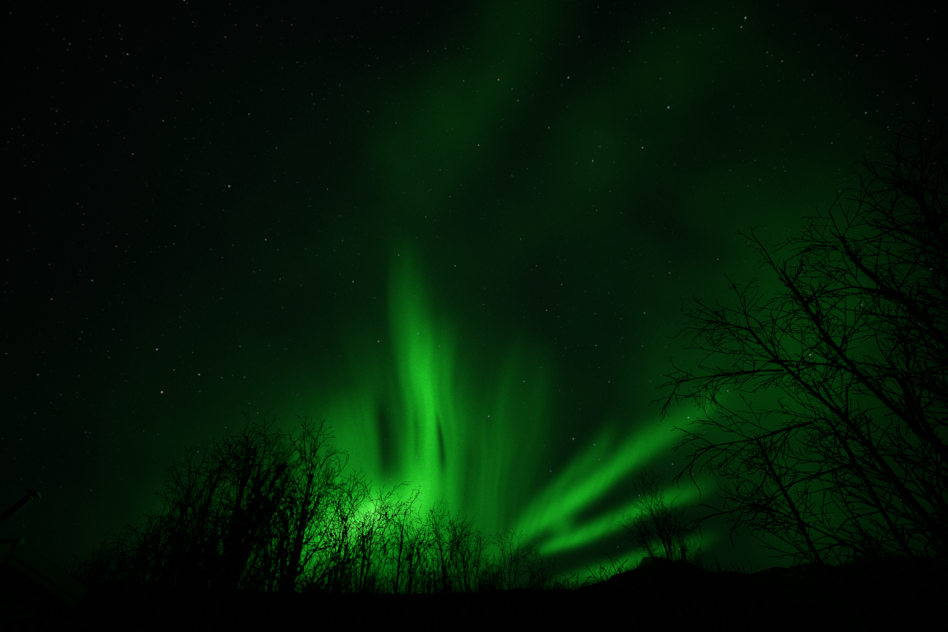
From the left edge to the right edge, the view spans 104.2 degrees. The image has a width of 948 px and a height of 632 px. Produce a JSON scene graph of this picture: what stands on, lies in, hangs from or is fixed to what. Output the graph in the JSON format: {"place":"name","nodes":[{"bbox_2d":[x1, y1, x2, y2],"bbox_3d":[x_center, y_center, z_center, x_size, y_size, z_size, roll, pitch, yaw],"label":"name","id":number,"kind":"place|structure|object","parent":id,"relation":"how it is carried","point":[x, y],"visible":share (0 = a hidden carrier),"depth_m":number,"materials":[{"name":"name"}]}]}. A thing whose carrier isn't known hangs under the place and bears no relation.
{"place":"outdoors","nodes":[
{"label":"outdoors","id":0,"kind":"place"},
{"bbox_2d":[0,0,947,593],"label":"sky","id":1,"kind":"structure","parent":0,"point":[467,241],"materials":[{"name":"green"}]},
{"bbox_2d":[59,553,947,631],"bbox_3d":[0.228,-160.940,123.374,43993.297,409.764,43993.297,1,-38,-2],"label":"ground","id":2,"kind":"structure","parent":0,"point":[790,577],"depth_m":1729.09,"materials":[{"name":"black"}]},
{"bbox_2d":[0,489,87,631],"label":"cabin","id":3,"kind":"object","parent":2,"relation":"on","point":[36,588],"visible":1,"depth_m":9.12,"materials":[{"name":"brown wood"}]},
{"bbox_2d":[61,549,118,628],"bbox_3d":[-22.473,15.619,21.307,2.041,4.375,1.883,-23,-43,27],"label":"birch tree","id":4,"kind":"object","parent":2,"relation":"on","point":[93,574],"visible":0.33,"depth_m":21.76,"materials":[{"name":"black plant"}]},
{"bbox_2d":[57,524,143,631],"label":"birch tree","id":5,"kind":"object","parent":2,"relation":"on","point":[90,624],"visible":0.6,"depth_m":15.77,"materials":[{"name":"black plant"}]},
{"bbox_2d":[83,512,190,631],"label":"birch tree","id":6,"kind":"object","parent":2,"relation":"on","point":[117,610],"visible":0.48,"depth_m":12.65,"materials":[{"name":"black plant"}]},
{"bbox_2d":[135,546,177,631],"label":"birch tree","id":7,"kind":"object","parent":2,"relation":"on","point":[149,603],"visible":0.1,"depth_m":18.70,"materials":[{"name":"black plant"}]},
{"bbox_2d":[86,452,235,631],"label":"birch tree","id":8,"kind":"object","parent":2,"relation":"on","point":[133,625],"visible":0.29,"depth_m":8.38,"materials":[{"name":"black plant"}]},
{"bbox_2d":[42,553,295,631],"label":"birch scrub","id":9,"kind":"object","parent":2,"relation":"on","point":[55,620],"visible":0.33,"depth_m":14.50,"materials":[{"name":"black plant"}]},
{"bbox_2d":[137,527,222,630],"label":"birch tree","id":10,"kind":"object","parent":2,"relation":"on","point":[170,621],"visible":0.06,"depth_m":13.49,"materials":[{"name":"black plant"}]},
{"bbox_2d":[100,411,273,631],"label":"birch tree","id":11,"kind":"object","parent":2,"relation":"on","point":[159,620],"visible":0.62,"depth_m":7.18,"materials":[{"name":"black plant"}]},
{"bbox_2d":[169,442,294,631],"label":"birch tree","id":12,"kind":"object","parent":2,"relation":"on","point":[219,607],"visible":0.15,"depth_m":7.93,"materials":[{"name":"black plant"}]},
{"bbox_2d":[153,410,320,631],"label":"birch tree","id":13,"kind":"object","parent":2,"relation":"on","point":[212,601],"visible":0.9,"depth_m":6.71,"materials":[{"name":"black plant"}]},
{"bbox_2d":[229,535,291,629],"bbox_3d":[-8.254,10.696,14.586,2.527,4.504,2.375,-20,-42,24],"label":"birch tree","id":14,"kind":"object","parent":2,"relation":"on","point":[262,590],"visible":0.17,"depth_m":14.35,"materials":[{"name":"black plant"}]},
{"bbox_2d":[216,414,372,631],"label":"birch tree","id":15,"kind":"object","parent":2,"relation":"on","point":[286,598],"visible":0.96,"depth_m":6.43,"materials":[{"name":"black plant"}]},
{"bbox_2d":[242,453,350,631],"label":"birch tree","id":16,"kind":"object","parent":2,"relation":"on","point":[265,621],"visible":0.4,"depth_m":8.36,"materials":[{"name":"black plant"}]},
{"bbox_2d":[293,555,328,624],"bbox_3d":[-8.898,14.620,19.156,3.055,4.260,2.052,-10,-39,13],"label":"birch tree","id":17,"kind":"object","parent":2,"relation":"on","point":[299,579],"visible":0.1,"depth_m":19.44,"materials":[{"name":"black plant"}]},
{"bbox_2d":[287,467,392,631],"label":"birch tree","id":18,"kind":"object","parent":2,"relation":"on","point":[328,627],"visible":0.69,"depth_m":8.92,"materials":[{"name":"black plant"}]},
{"bbox_2d":[252,555,473,631],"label":"birch scrub","id":19,"kind":"object","parent":2,"relation":"on","point":[378,624],"visible":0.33,"depth_m":10.44,"materials":[{"name":"black plant"}]},
{"bbox_2d":[345,565,384,622],"bbox_3d":[-6.460,17.154,22.207,2.612,3.982,2.037,21,-42,-25],"label":"birch tree","id":20,"kind":"object","parent":2,"relation":"on","point":[371,589],"visible":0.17,"depth_m":22.71,"materials":[{"name":"black plant"}]},
{"bbox_2d":[327,478,418,631],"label":"birch tree","id":21,"kind":"object","parent":2,"relation":"on","point":[360,611],"visible":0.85,"depth_m":9.47,"materials":[{"name":"black plant"}]},
{"bbox_2d":[373,486,452,631],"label":"birch tree","id":22,"kind":"object","parent":2,"relation":"on","point":[405,610],"visible":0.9,"depth_m":9.93,"materials":[{"name":"black plant"}]},
{"bbox_2d":[403,539,454,627],"bbox_3d":[-1.986,11.519,15.112,2.239,4.365,2.541,-13,-39,16],"label":"birch tree","id":23,"kind":"object","parent":2,"relation":"on","point":[417,572],"visible":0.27,"depth_m":15.49,"materials":[{"name":"black plant"}]},
{"bbox_2d":[417,501,479,631],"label":"birch tree","id":24,"kind":"object","parent":2,"relation":"on","point":[442,596],"visible":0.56,"depth_m":11.68,"materials":[{"name":"black plant"}]},
{"bbox_2d":[426,500,508,631],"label":"birch tree","id":25,"kind":"object","parent":2,"relation":"on","point":[473,626],"visible":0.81,"depth_m":11.38,"materials":[{"name":"black plant"}]},
{"bbox_2d":[466,569,496,621],"bbox_3d":[0.483,15.544,19.943,2.071,3.632,1.825,15,-40,-18],"label":"birch tree","id":26,"kind":"object","parent":2,"relation":"on","point":[481,595],"visible":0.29,"depth_m":20.13,"materials":[{"name":"black plant"}]},
{"bbox_2d":[461,530,539,631],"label":"birch tree","id":27,"kind":"object","parent":2,"relation":"on","point":[493,595],"visible":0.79,"depth_m":13.09,"materials":[{"name":"black plant"}]},
{"bbox_2d":[404,561,601,631],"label":"birch scrub","id":28,"kind":"object","parent":2,"relation":"on","point":[521,619],"visible":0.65,"depth_m":10.92,"materials":[{"name":"black plant"}]},
{"bbox_2d":[523,547,557,629],"bbox_3d":[3.418,14.114,18.624,2.324,4.236,2.702,1,-38,-2],"label":"birch tree","id":29,"kind":"object","parent":2,"relation":"on","point":[542,585],"visible":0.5,"depth_m":18.82,"materials":[{"name":"black plant"}]},
{"bbox_2d":[588,559,629,631],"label":"birch tree","id":30,"kind":"object","parent":2,"relation":"on","point":[598,592],"visible":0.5,"depth_m":17.27,"materials":[{"name":"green plant"}]},
{"bbox_2d":[615,466,707,631],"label":"birch tree","id":31,"kind":"object","parent":2,"relation":"on","point":[670,559],"visible":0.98,"depth_m":12.82,"materials":[{"name":"black plant"}]},
{"bbox_2d":[550,554,780,631],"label":"birch scrub","id":32,"kind":"object","parent":2,"relation":"on","point":[631,614],"visible":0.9,"depth_m":11.37,"materials":[{"name":"black plant"}]},
{"bbox_2d":[677,540,732,610],"bbox_3d":[12.857,15.065,20.188,1.783,4.837,2.107,1,-38,-2],"label":"birch tree","id":33,"kind":"object","parent":2,"relation":"on","point":[699,564],"visible":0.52,"depth_m":20.86,"materials":[{"name":"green plant"}]},
{"bbox_2d":[649,97,947,631],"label":"birch tree","id":34,"kind":"object","parent":2,"relation":"on","point":[933,526],"visible":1,"depth_m":3.26,"materials":[{"name":"black plant"}]},
{"bbox_2d":[718,547,947,631],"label":"birch scrub","id":35,"kind":"object","parent":2,"relation":"on","point":[801,607],"visible":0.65,"depth_m":16.27,"materials":[{"name":"black plant"}]}
]}

